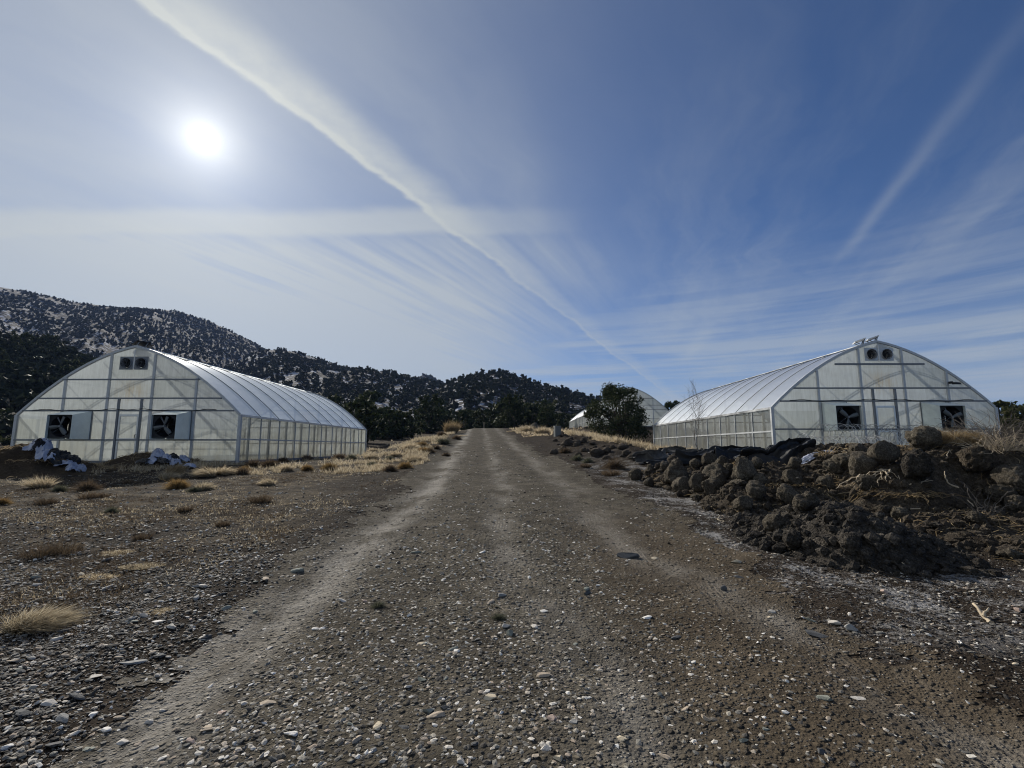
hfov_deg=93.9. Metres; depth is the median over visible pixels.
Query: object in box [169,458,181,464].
grow bag
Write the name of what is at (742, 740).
stone
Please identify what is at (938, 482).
soil heap
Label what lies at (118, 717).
stone
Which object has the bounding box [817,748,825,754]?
stone
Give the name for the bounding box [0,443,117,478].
compost heap
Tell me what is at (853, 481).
root tangle
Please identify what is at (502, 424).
juniper tree
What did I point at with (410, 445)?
grass tuft
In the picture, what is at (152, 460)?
grow bag
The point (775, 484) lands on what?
straw tuft
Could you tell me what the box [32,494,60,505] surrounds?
grass tuft
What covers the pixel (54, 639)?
stone
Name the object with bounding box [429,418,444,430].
juniper tree
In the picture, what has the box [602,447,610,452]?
soil clod
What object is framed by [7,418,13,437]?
juniper tree
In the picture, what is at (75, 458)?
grow bag
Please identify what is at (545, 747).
stone
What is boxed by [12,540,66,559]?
grass tuft
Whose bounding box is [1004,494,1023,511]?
rock
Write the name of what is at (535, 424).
gravel mound
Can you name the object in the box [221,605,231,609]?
stone
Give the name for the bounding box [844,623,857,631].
stone
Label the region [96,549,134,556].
grass tuft
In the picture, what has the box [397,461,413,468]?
brush mound
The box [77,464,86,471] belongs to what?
grow bag
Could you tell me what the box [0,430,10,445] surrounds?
juniper tree
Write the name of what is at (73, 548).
grass tuft
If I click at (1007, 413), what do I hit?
juniper tree
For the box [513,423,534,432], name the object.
grass tuft
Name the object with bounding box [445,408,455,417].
juniper tree
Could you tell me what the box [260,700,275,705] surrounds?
stone
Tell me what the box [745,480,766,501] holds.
root ball
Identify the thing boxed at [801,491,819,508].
root ball
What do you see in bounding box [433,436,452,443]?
brush mound
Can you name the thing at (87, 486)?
brush mound
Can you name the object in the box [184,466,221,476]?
grass tuft
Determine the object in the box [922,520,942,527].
soil clod
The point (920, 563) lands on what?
soil heap
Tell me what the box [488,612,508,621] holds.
brush mound
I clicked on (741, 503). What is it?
rock
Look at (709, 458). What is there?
root ball
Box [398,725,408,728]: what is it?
stone
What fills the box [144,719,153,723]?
stone
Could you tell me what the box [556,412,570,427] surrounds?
juniper tree
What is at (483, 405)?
hill
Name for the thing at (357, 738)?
stone
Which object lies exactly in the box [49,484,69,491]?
brush mound
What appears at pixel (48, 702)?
stone
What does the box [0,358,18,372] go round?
juniper tree
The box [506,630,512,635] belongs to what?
stone
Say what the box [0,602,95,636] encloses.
grass tuft
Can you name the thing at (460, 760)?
stone
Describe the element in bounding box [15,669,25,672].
stone
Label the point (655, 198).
sky
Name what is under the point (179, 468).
grass tuft
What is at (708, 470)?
root ball
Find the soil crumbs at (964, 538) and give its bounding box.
[642,440,1023,565]
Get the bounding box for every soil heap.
[653,463,847,514]
[739,507,971,575]
[797,443,1023,561]
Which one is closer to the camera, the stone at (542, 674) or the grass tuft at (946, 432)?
the stone at (542, 674)
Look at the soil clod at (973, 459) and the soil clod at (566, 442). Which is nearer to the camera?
the soil clod at (973, 459)
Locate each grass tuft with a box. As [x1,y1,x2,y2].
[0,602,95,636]
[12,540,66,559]
[14,474,66,487]
[23,533,89,554]
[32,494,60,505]
[73,489,102,498]
[73,573,119,580]
[90,491,112,497]
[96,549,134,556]
[117,562,166,570]
[121,479,135,483]
[129,532,153,539]
[147,607,172,614]
[155,469,184,479]
[163,464,191,474]
[176,505,192,511]
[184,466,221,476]
[192,481,217,489]
[213,521,231,526]
[216,465,240,474]
[247,492,272,502]
[254,478,277,484]
[275,463,295,470]
[361,452,382,459]
[367,447,376,451]
[388,450,403,456]
[402,442,419,449]
[403,453,425,460]
[408,455,423,460]
[442,419,461,432]
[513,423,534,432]
[533,427,553,433]
[580,463,593,467]
[600,468,622,475]
[935,424,960,443]
[938,430,956,447]
[946,428,983,442]
[963,430,992,445]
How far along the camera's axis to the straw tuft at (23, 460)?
14.21 m
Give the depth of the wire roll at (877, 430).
18.02 m
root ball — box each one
[628,468,642,480]
[643,478,653,486]
[644,464,655,475]
[660,461,669,470]
[664,458,689,482]
[671,476,690,491]
[688,473,705,491]
[689,458,701,468]
[690,494,701,497]
[701,452,716,465]
[701,477,722,493]
[702,463,729,478]
[708,472,726,485]
[715,455,729,465]
[723,463,732,473]
[729,478,746,484]
[731,456,756,480]
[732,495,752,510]
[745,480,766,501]
[751,456,762,469]
[753,473,767,483]
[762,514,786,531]
[776,483,798,504]
[782,469,801,485]
[787,457,801,469]
[792,494,811,510]
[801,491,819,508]
[816,475,834,488]
[822,458,843,473]
[831,452,849,466]
[848,443,867,452]
[848,451,878,476]
[855,474,879,490]
[867,440,899,464]
[874,505,891,510]
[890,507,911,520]
[904,425,942,449]
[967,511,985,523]
[982,484,1017,502]
[989,464,1023,494]
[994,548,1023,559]
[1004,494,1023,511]
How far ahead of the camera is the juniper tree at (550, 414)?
67.58 m
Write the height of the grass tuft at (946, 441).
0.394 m
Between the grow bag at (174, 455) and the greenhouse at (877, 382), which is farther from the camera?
the greenhouse at (877, 382)
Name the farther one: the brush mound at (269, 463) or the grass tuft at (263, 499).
the brush mound at (269, 463)
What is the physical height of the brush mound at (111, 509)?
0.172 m
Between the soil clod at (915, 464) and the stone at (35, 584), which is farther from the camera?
the soil clod at (915, 464)
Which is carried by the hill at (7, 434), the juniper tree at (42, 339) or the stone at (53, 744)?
the juniper tree at (42, 339)
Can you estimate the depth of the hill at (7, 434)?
67.46 m
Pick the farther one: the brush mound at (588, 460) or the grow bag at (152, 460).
the brush mound at (588, 460)
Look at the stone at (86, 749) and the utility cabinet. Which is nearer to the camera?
the stone at (86, 749)
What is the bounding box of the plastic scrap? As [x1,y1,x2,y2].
[801,450,833,463]
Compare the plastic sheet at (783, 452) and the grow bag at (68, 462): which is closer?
the plastic sheet at (783, 452)
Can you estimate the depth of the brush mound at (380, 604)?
4.21 m
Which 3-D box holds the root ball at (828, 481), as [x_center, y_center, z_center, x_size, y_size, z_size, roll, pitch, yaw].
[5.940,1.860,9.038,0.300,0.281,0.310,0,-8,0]
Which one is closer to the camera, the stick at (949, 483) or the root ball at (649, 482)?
the stick at (949, 483)
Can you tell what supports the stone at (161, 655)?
on the ground at (992, 685)
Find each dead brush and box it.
[906,404,1023,452]
[963,410,1023,442]
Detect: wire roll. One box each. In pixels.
[799,431,884,443]
[814,423,917,444]
[861,435,908,444]
[878,428,985,445]
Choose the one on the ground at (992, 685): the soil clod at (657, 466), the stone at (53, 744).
the stone at (53, 744)
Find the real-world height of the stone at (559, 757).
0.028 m
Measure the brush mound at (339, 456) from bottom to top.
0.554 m
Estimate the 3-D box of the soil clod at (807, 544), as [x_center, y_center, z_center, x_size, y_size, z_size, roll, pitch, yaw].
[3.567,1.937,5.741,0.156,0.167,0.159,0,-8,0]
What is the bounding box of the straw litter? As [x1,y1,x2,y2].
[0,442,1023,560]
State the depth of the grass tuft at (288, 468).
15.83 m
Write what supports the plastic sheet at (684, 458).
on the soil heap at (726, 504)
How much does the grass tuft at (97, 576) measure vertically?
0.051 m
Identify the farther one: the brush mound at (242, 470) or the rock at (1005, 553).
the brush mound at (242, 470)
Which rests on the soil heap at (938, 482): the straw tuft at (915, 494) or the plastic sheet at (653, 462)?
the straw tuft at (915, 494)
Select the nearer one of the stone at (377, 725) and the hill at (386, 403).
the stone at (377, 725)
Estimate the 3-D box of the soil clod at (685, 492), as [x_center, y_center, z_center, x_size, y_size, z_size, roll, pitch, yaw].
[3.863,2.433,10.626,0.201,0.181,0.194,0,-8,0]
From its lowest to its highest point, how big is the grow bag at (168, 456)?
0.354 m
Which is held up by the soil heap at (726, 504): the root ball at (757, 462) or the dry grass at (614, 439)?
the root ball at (757, 462)
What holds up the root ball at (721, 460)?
on the soil heap at (726, 504)
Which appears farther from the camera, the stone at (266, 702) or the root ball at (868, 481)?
the root ball at (868, 481)
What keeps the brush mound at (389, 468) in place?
on the ground at (992, 685)
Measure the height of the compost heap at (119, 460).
0.564 m
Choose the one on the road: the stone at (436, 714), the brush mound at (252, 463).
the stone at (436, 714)
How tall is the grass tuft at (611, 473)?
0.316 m
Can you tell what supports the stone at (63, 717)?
on the ground at (992, 685)
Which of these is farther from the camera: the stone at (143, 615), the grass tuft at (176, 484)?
the grass tuft at (176, 484)
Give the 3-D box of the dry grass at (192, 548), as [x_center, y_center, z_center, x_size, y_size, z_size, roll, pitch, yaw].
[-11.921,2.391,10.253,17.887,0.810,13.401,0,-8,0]
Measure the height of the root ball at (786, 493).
0.417 m
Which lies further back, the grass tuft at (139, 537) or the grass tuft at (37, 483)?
the grass tuft at (37, 483)
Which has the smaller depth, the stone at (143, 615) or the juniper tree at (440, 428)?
the stone at (143, 615)
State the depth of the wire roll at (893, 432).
17.28 m
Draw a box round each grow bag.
[22,437,52,453]
[29,438,45,450]
[35,449,55,460]
[42,451,66,463]
[49,448,61,454]
[54,460,72,465]
[61,450,70,459]
[65,462,79,471]
[67,454,82,463]
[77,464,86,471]
[135,458,149,463]
[145,456,156,463]
[150,448,164,456]
[155,458,170,463]
[157,453,171,462]
[169,453,179,458]
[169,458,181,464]
[179,455,189,462]
[183,463,196,467]
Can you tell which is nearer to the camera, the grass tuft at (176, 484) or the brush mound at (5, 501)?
the brush mound at (5, 501)
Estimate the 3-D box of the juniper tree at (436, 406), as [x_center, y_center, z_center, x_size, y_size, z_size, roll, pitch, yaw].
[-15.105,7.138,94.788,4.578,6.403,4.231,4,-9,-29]
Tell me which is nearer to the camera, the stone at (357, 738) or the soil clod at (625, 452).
the stone at (357, 738)
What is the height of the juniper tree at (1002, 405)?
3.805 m
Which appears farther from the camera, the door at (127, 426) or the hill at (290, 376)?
the hill at (290, 376)
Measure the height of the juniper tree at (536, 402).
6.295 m
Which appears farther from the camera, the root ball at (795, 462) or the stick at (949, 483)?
the root ball at (795, 462)
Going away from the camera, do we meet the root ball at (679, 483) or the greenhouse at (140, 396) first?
the root ball at (679, 483)
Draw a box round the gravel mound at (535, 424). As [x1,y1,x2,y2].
[528,422,542,429]
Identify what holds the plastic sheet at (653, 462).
on the ground at (992, 685)
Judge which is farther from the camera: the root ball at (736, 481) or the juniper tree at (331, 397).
the juniper tree at (331, 397)
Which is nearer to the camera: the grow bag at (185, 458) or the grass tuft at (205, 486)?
the grass tuft at (205, 486)
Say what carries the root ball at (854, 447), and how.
on the soil heap at (938, 482)
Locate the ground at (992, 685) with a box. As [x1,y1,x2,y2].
[0,427,1023,767]
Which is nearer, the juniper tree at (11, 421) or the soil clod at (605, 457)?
the soil clod at (605, 457)
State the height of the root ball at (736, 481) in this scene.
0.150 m
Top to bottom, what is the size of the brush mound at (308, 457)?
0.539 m
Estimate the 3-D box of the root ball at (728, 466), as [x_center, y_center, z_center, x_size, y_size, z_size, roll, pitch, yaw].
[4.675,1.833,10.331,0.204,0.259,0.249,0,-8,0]
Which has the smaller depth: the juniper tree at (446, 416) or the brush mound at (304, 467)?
the brush mound at (304, 467)
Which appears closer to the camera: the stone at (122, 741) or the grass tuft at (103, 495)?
the stone at (122, 741)
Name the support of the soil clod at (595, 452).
on the ground at (992, 685)
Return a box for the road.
[50,428,1023,767]
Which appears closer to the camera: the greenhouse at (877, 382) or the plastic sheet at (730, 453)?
the plastic sheet at (730, 453)
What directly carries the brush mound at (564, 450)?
on the ground at (992, 685)
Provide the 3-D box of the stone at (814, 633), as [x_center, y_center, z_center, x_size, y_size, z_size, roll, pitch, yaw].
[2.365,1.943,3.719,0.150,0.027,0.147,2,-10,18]
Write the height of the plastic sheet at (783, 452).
0.785 m
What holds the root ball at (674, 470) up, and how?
on the soil heap at (726, 504)
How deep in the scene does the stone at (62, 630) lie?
3.67 m
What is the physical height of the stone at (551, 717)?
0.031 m
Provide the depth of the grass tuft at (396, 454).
21.72 m
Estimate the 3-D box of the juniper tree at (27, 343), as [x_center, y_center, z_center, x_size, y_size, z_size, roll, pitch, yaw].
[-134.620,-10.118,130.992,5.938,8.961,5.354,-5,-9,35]
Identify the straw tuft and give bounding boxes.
[5,458,67,464]
[765,482,835,488]
[811,446,841,455]
[857,487,967,503]
[949,480,1018,513]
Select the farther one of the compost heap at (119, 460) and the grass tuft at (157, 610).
the compost heap at (119, 460)
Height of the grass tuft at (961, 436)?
0.350 m
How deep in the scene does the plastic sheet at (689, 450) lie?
25.09 m
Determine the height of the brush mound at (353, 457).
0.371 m
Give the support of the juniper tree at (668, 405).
on the ground at (992, 685)
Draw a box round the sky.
[0,0,1023,414]
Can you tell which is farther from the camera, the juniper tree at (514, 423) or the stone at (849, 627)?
the juniper tree at (514, 423)
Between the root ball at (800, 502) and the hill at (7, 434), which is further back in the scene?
the hill at (7, 434)
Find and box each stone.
[1,743,13,750]
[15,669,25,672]
[15,708,31,716]
[28,755,36,764]
[31,583,43,586]
[40,699,57,705]
[44,741,62,747]
[49,636,63,641]
[55,713,68,722]
[56,629,70,632]
[67,730,80,735]
[69,692,85,699]
[82,747,94,751]
[88,711,97,716]
[89,674,102,677]
[100,727,111,732]
[113,715,125,719]
[116,738,129,744]
[119,659,147,664]
[138,613,147,617]
[143,588,151,592]
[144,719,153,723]
[153,653,165,657]
[166,623,175,628]
[186,737,194,743]
[200,724,212,730]
[201,634,211,638]
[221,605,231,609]
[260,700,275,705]
[268,756,277,762]
[284,731,297,736]
[290,568,303,572]
[352,735,361,743]
[373,721,381,730]
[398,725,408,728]
[423,708,433,712]
[426,711,444,717]
[457,757,464,763]
[483,694,496,700]
[502,623,510,628]
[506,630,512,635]
[536,672,549,676]
[541,744,550,750]
[546,714,556,720]
[552,755,562,761]
[569,719,577,723]
[617,552,639,558]
[617,735,626,741]
[658,753,671,759]
[701,714,710,720]
[720,585,726,590]
[738,738,748,742]
[746,706,752,712]
[805,629,827,637]
[816,695,832,700]
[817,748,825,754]
[828,620,840,624]
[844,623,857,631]
[851,696,865,699]
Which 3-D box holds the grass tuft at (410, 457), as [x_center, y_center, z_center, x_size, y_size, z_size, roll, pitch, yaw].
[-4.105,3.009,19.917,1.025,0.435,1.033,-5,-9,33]
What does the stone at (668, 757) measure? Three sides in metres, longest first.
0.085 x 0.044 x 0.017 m
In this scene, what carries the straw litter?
on the ground at (992, 685)
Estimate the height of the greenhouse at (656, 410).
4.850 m
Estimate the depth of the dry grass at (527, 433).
45.39 m
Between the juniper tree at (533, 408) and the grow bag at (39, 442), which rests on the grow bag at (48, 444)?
the grow bag at (39, 442)
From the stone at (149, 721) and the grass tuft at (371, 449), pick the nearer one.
the stone at (149, 721)
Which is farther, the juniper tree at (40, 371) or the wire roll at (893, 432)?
the juniper tree at (40, 371)
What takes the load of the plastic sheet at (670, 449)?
on the ground at (992, 685)
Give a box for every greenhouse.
[10,340,366,462]
[569,387,667,427]
[653,335,1000,448]
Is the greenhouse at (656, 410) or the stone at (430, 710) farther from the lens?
the greenhouse at (656, 410)
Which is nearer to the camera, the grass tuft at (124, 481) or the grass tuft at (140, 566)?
the grass tuft at (140, 566)
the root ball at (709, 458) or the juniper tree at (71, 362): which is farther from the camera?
the juniper tree at (71, 362)
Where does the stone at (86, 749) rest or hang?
on the ground at (992, 685)
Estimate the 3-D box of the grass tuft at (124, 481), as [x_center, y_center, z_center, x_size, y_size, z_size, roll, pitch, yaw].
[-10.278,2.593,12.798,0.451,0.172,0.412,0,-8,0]
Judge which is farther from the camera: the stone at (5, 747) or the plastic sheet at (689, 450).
the plastic sheet at (689, 450)
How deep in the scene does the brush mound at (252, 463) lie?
16.73 m
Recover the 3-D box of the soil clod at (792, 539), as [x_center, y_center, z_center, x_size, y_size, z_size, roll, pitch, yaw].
[3.490,1.935,5.937,0.228,0.260,0.286,-4,-9,29]
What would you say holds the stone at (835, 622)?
on the ground at (992, 685)
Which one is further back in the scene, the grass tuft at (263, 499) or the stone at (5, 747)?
the grass tuft at (263, 499)
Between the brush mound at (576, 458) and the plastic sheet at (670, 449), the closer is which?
the brush mound at (576, 458)
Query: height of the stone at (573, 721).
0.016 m
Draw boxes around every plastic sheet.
[628,448,667,463]
[643,458,667,465]
[658,446,685,452]
[668,445,748,463]
[686,448,702,451]
[713,447,765,458]
[733,438,815,464]
[767,437,810,449]
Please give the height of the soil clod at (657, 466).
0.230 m
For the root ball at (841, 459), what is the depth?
9.70 m
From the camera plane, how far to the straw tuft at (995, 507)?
7.38 m
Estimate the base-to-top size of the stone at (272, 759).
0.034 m
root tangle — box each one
[836,474,876,489]
[863,469,899,482]
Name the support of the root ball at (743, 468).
on the soil heap at (726, 504)
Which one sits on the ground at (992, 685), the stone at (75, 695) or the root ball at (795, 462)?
the stone at (75, 695)
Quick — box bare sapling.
[683,381,710,451]
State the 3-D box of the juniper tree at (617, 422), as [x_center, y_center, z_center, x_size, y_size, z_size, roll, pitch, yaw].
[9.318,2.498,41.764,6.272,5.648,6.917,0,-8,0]
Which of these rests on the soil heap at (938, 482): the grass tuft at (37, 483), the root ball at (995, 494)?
the root ball at (995, 494)
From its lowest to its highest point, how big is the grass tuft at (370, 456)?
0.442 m
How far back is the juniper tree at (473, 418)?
92.08 m
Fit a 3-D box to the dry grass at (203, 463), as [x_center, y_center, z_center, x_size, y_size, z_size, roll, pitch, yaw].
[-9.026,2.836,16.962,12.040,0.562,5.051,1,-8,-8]
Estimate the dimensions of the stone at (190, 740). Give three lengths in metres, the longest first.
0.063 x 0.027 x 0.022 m
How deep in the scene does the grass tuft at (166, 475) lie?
13.39 m
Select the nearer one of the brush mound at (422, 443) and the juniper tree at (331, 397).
the brush mound at (422, 443)
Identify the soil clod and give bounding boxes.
[549,449,557,454]
[561,438,572,445]
[590,448,604,456]
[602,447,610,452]
[602,455,610,459]
[617,445,628,449]
[622,449,629,455]
[655,462,659,469]
[667,454,676,462]
[675,491,681,496]
[682,489,690,496]
[782,529,802,548]
[801,538,815,550]
[837,532,860,549]
[899,448,933,480]
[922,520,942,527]
[956,445,998,472]
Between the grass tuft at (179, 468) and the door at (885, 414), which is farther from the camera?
the door at (885, 414)
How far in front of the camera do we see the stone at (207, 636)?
3.63 m
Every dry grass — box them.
[0,466,402,632]
[75,456,429,474]
[289,430,460,461]
[511,426,630,436]
[553,428,699,449]
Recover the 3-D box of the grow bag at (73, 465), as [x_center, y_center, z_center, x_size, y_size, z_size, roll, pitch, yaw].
[-13.240,2.500,14.400,0.324,0.314,0.363,-6,-9,36]
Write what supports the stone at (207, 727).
on the road
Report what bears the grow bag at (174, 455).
on the compost heap at (119, 460)
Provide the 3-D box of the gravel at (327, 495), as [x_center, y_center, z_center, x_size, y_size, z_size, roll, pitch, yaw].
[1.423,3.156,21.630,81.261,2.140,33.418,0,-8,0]
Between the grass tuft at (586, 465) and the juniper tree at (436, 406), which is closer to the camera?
the grass tuft at (586, 465)
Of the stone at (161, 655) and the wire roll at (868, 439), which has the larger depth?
the wire roll at (868, 439)
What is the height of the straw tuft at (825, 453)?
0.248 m
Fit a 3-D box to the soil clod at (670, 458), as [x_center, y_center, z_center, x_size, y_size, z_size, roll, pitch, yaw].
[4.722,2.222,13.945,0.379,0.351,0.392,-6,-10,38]
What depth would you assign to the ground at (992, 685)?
4.96 m
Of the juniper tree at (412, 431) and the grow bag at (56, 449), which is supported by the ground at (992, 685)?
the juniper tree at (412, 431)
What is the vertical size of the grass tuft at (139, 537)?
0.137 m
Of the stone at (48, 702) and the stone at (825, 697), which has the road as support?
the stone at (825, 697)
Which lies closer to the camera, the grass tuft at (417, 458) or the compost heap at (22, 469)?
the compost heap at (22, 469)
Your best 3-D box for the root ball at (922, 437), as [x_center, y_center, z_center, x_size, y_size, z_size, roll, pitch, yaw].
[7.990,1.052,9.281,0.527,0.504,0.542,0,-8,0]
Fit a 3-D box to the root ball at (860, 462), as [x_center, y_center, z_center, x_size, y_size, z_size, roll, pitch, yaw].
[6.531,1.502,8.864,0.463,0.511,0.541,0,-8,0]
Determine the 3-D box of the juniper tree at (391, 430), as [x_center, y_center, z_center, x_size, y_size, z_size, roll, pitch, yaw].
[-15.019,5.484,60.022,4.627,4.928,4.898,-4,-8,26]
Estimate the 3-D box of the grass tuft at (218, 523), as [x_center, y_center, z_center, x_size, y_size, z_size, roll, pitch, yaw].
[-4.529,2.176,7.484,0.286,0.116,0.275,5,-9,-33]
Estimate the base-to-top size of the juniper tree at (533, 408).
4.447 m
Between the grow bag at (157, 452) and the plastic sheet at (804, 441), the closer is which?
the plastic sheet at (804, 441)
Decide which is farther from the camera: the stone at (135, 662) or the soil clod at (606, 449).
the soil clod at (606, 449)
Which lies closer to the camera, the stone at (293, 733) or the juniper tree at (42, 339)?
the stone at (293, 733)
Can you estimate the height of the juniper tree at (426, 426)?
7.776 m
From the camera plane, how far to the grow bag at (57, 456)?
14.58 m
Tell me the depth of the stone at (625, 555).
5.85 m
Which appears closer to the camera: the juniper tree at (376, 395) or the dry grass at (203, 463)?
the dry grass at (203, 463)
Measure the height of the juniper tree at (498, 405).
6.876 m
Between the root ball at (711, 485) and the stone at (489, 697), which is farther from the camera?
the root ball at (711, 485)
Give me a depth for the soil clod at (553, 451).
22.96 m
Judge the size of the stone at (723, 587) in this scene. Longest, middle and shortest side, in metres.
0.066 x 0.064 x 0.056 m
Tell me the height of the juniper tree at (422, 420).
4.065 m
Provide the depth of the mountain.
506.11 m
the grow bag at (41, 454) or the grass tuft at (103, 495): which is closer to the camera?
the grass tuft at (103, 495)
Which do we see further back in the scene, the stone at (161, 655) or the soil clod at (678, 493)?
the soil clod at (678, 493)
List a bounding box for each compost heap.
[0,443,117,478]
[98,452,185,467]
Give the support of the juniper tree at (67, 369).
on the hill at (7, 434)
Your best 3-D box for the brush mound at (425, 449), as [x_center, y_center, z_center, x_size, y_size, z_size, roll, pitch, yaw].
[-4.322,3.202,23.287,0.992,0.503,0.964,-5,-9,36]
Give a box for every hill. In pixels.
[0,403,15,437]
[234,350,349,395]
[334,371,438,418]
[441,374,585,417]
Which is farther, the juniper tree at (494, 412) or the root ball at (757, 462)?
the juniper tree at (494, 412)
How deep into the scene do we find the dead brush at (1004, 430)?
12.52 m
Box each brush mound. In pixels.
[0,496,16,504]
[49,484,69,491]
[69,478,109,490]
[99,506,120,512]
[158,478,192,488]
[185,486,201,492]
[235,466,249,474]
[242,458,261,466]
[258,458,282,466]
[276,456,290,461]
[300,454,314,460]
[301,464,314,470]
[320,461,338,469]
[330,451,346,458]
[345,454,358,459]
[369,600,389,608]
[381,463,399,471]
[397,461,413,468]
[414,440,430,446]
[415,447,430,452]
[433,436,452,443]
[449,435,461,439]
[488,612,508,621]
[558,446,573,452]
[569,454,582,460]
[581,457,592,462]
[596,456,629,469]
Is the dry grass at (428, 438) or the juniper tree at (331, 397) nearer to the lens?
the dry grass at (428, 438)
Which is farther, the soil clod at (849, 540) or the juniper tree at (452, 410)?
the juniper tree at (452, 410)
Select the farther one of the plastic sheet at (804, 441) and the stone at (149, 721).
the plastic sheet at (804, 441)
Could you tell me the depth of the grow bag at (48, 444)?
14.75 m
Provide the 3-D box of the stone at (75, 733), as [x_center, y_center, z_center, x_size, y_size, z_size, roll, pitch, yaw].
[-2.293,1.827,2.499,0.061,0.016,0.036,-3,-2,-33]
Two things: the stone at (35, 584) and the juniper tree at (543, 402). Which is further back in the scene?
the juniper tree at (543, 402)
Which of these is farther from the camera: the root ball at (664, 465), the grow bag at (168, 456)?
the grow bag at (168, 456)
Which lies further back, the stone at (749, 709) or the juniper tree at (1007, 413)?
the juniper tree at (1007, 413)
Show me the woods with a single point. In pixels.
(17, 392)
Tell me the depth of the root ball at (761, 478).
9.32 m
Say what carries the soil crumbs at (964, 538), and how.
on the ground at (992, 685)
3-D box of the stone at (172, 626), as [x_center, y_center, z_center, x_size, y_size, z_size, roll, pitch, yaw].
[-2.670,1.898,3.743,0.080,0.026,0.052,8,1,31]
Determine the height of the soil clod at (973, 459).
0.492 m
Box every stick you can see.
[944,471,958,487]
[972,603,993,623]
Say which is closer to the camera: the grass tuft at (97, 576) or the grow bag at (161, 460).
the grass tuft at (97, 576)
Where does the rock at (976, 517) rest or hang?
on the soil heap at (938, 482)
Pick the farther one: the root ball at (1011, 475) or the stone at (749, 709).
the root ball at (1011, 475)
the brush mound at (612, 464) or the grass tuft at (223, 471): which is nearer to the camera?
the grass tuft at (223, 471)
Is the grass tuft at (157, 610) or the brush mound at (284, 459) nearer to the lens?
the grass tuft at (157, 610)
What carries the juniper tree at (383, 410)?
on the ground at (992, 685)
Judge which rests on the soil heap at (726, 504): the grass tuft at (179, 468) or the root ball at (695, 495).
the root ball at (695, 495)
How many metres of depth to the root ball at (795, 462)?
9.91 m
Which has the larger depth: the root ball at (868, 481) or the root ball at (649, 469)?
the root ball at (649, 469)
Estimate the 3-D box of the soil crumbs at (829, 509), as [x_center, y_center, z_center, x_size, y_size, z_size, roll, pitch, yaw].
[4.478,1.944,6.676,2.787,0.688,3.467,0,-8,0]
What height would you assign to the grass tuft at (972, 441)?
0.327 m
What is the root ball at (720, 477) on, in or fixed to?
on the soil heap at (726, 504)
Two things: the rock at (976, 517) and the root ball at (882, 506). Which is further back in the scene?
the root ball at (882, 506)
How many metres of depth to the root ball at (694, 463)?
13.03 m
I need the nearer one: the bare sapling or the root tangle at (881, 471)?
the root tangle at (881, 471)
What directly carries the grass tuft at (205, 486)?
on the ground at (992, 685)
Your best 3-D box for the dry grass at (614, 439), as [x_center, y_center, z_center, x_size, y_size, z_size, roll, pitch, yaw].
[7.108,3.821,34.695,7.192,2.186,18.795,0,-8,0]
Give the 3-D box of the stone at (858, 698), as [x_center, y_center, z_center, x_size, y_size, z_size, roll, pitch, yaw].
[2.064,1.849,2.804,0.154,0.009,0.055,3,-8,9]
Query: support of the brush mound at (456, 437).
on the ground at (992, 685)
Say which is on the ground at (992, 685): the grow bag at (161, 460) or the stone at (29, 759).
the stone at (29, 759)
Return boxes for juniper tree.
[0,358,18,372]
[0,407,13,419]
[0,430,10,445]
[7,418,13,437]
[8,330,35,351]
[27,369,47,374]
[36,334,63,353]
[52,364,77,376]
[62,359,84,365]
[319,394,345,403]
[335,400,345,409]
[343,395,387,435]
[346,397,383,442]
[352,390,385,423]
[367,406,399,436]
[375,409,410,438]
[404,409,424,436]
[414,393,444,432]
[414,413,432,432]
[428,405,445,423]
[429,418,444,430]
[440,414,455,423]
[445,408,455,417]
[450,409,474,429]
[466,410,481,424]
[471,408,493,427]
[484,402,499,422]
[488,410,499,427]
[491,397,534,427]
[495,413,510,427]
[501,393,525,427]
[523,404,540,426]
[525,400,545,426]
[537,404,555,427]
[538,398,558,427]
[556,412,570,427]
[583,381,652,440]
[663,400,679,410]
[992,400,1023,432]
[1000,404,1023,432]
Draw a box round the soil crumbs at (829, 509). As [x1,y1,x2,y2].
[729,499,1003,578]
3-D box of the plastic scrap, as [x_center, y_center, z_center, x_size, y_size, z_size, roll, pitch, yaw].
[6.930,1.666,10.927,0.806,0.337,0.414,-1,-8,7]
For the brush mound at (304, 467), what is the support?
on the ground at (992, 685)
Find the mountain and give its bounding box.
[0,287,257,367]
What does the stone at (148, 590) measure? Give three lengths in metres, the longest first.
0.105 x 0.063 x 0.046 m
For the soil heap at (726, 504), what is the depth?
8.96 m
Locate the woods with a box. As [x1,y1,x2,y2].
[0,289,602,435]
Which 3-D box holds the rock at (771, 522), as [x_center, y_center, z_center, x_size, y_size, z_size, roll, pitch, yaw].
[3.627,1.928,6.612,0.239,0.276,0.281,4,-9,-29]
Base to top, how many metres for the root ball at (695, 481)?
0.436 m
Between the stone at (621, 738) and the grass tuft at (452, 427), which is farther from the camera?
the grass tuft at (452, 427)
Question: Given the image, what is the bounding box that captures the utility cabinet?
[553,426,560,436]
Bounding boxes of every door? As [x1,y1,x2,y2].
[114,414,138,458]
[876,406,898,444]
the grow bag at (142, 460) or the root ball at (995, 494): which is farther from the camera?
the grow bag at (142, 460)
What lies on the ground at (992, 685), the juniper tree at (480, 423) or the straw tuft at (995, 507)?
the juniper tree at (480, 423)
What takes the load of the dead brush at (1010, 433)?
on the soil heap at (938, 482)
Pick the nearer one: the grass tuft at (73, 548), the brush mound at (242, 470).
the grass tuft at (73, 548)

